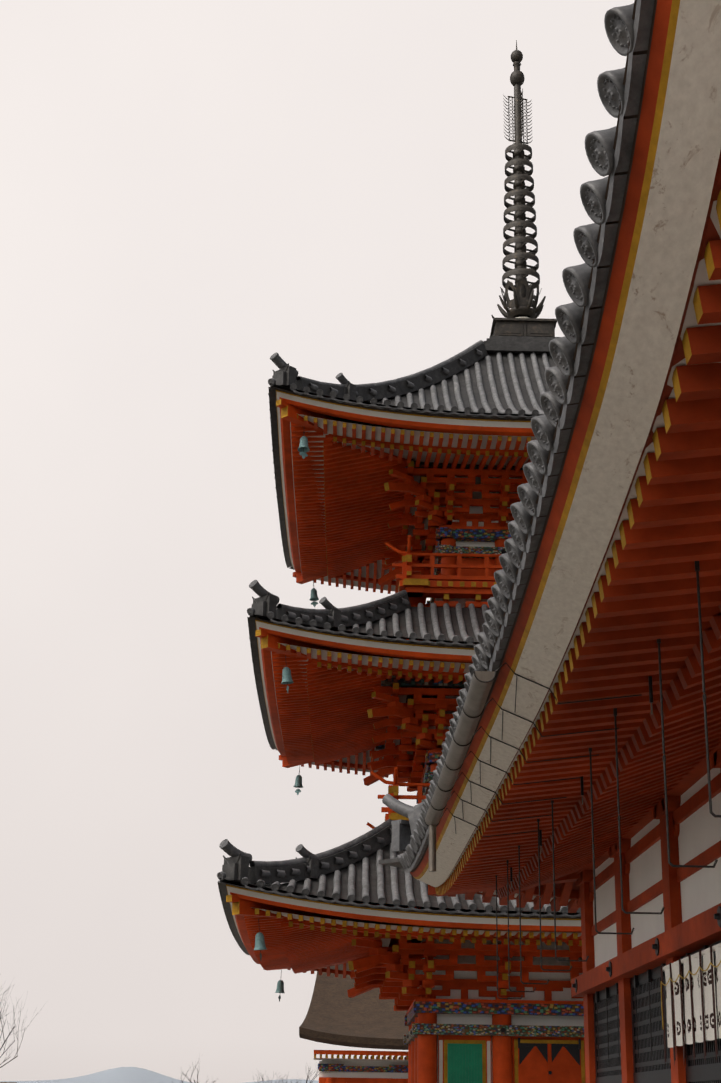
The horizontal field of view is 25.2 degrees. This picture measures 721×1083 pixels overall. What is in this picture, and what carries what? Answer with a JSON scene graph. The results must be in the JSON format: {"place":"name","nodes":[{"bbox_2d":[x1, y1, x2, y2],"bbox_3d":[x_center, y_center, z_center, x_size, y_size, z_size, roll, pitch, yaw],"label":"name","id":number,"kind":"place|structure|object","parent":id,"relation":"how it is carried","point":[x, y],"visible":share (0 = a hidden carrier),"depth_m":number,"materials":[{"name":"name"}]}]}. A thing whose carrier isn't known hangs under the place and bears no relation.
{"place":"outdoors","nodes":[
{"label":"outdoors","id":0,"kind":"place"},
{"bbox_2d":[0,980,40,1067],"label":"bare tree","id":1,"kind":"object","parent":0,"point":[11,1030],"visible":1,"depth_m":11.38,"materials":[{"name":"plant"}]},
{"bbox_2d":[0,1067,318,1082],"bbox_3d":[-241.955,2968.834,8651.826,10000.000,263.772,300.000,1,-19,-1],"label":"hills","id":2,"kind":"structure","parent":0,"point":[127,1075],"depth_m":8770.31,"materials":[{"name":"grey"}]},
{"bbox_2d":[178,1054,216,1082],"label":"bare tree","id":3,"kind":"object","parent":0,"point":[192,1073],"visible":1,"depth_m":25.79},
{"bbox_2d":[253,1064,324,1082],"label":"bare tree","id":4,"kind":"object","parent":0,"point":[287,1076],"visible":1,"depth_m":27.32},
{"bbox_2d":[0,0,633,1082],"label":"sky","id":5,"kind":"structure","parent":0,"point":[194,193],"materials":[{"name":"white"}]},
{"bbox_2d":[299,971,408,1082],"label":"background building","id":6,"kind":"structure","parent":0,"point":[336,1015],"depth_m":56.53,"materials":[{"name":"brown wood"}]},
{"bbox_2d":[379,794,423,867],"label":"roof ridge","id":7,"kind":"structure","parent":0,"point":[402,831],"depth_m":21.58,"materials":[{"name":"grey ceramic"}]},
{"bbox_2d":[416,750,442,803],"bbox_3d":[3.817,5.382,36.269,5.043,2.770,5.043,1,-19,-1],"label":"pagoda","id":8,"kind":"object","parent":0,"point":[432,757],"visible":0.04,"depth_m":34.02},
{"bbox_2d":[363,674,464,791],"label":"pagoda brackets","id":9,"kind":"object","parent":8,"relation":"attached to","point":[417,727],"visible":0.29,"depth_m":33.93,"materials":[{"name":"red wood"}]},
{"bbox_2d":[403,998,585,1082],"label":"pagoda","id":10,"kind":"object","parent":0,"point":[485,1041],"visible":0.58,"depth_m":31.95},
{"bbox_2d":[217,819,580,963],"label":"pagoda roof","id":11,"kind":"structure","parent":10,"relation":"on","point":[343,880],"depth_m":29.65,"materials":[{"name":"grey tile"}]},
{"bbox_2d":[247,580,489,755],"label":"pagoda roof","id":12,"kind":"structure","parent":11,"relation":"on","point":[387,626],"depth_m":32.44,"materials":[{"name":"grey tile"}]},
{"bbox_2d":[255,629,472,794],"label":"roof eaves","id":13,"kind":"object","parent":12,"relation":"attached to","point":[325,701],"visible":0.48,"depth_m":34.05,"materials":[{"name":"red wood"}]},
{"bbox_2d":[268,340,555,591],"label":"pagoda roof","id":14,"kind":"structure","parent":12,"relation":"on","point":[476,388],"depth_m":35.23,"materials":[{"name":"grey tile"}]},
{"bbox_2d":[484,40,559,354],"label":"pagoda finial","id":15,"kind":"object","parent":14,"relation":"on","point":[520,327],"visible":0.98,"depth_m":40.45,"materials":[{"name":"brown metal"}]},
{"bbox_2d":[385,535,502,662],"bbox_3d":[3.880,1.778,37.543,6.882,1.595,6.882,1,-19,-1],"label":"balcony railing","id":16,"kind":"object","parent":12,"relation":"on","point":[463,591],"depth_m":34.79,"materials":[{"name":"red wood"}]},
{"bbox_2d":[426,526,511,643],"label":"wall","id":17,"kind":"structure","parent":12,"relation":"on","point":[471,539],"depth_m":35.92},
{"bbox_2d":[378,459,527,585],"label":"pagoda brackets","id":18,"kind":"object","parent":17,"relation":"on","point":[466,496],"visible":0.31,"depth_m":35.93,"materials":[{"name":"red wood"}]},
{"bbox_2d":[276,399,536,606],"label":"roof eaves","id":19,"kind":"object","parent":18,"relation":"on","point":[344,499],"visible":0.54,"depth_m":35.69,"materials":[{"name":"red wood"}]},
{"bbox_2d":[366,766,429,828],"bbox_3d":[3.797,6.567,35.850,7.390,1.595,7.390,1,-19,-1],"label":"balcony railing","id":20,"kind":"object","parent":11,"relation":"on","point":[393,789],"depth_m":32.95,"materials":[{"name":"red wood"}]},
{"bbox_2d":[226,895,581,1001],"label":"roof eaves","id":21,"kind":"object","parent":11,"relation":"attached to","point":[298,941],"visible":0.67,"depth_m":30.52,"materials":[{"name":"red wood"}]},
{"bbox_2d":[347,932,582,1010],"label":"pagoda brackets","id":22,"kind":"object","parent":10,"relation":"attached to","point":[404,974],"visible":0.44,"depth_m":32.16,"materials":[{"name":"red wood"}]},
{"bbox_2d":[571,742,720,1082],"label":"building wall","id":23,"kind":"structure","parent":0,"point":[616,985],"depth_m":15.68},
{"bbox_2d":[428,190,720,912],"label":"roof eaves","id":24,"kind":"object","parent":23,"relation":"on","point":[643,598],"visible":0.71,"depth_m":10.06,"materials":[{"name":"red wood"}]},
{"bbox_2d":[410,0,720,904],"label":"kyodo eave boards","id":25,"kind":"object","parent":24,"relation":"on","point":[666,232],"visible":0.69,"depth_m":7.13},
{"bbox_2d":[397,0,654,873],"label":"roof tiles","id":26,"kind":"object","parent":25,"relation":"on","point":[627,29],"visible":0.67,"depth_m":7.27,"materials":[{"name":"grey tile"}]},
{"bbox_2d":[424,663,641,871],"bbox_3d":[1.202,2.076,13.173,1.095,0.668,5.805,1,-19,-1],"label":"rain gutter","id":27,"kind":"object","parent":25,"relation":"attached to","point":[476,699],"visible":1,"depth_m":12.21,"materials":[{"name":"metal"}]},
{"bbox_2d":[495,561,720,998],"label":"hooks","id":28,"kind":"object","parent":24,"relation":"hanging from","point":[697,567],"visible":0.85,"depth_m":10.73,"materials":[{"name":"metal"}]},
{"bbox_2d":[661,943,720,1066],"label":"noren curtain","id":29,"kind":"object","parent":23,"relation":"hanging from","point":[697,998],"visible":1,"depth_m":13.18,"materials":[{"name":"fabric"}]}
]}

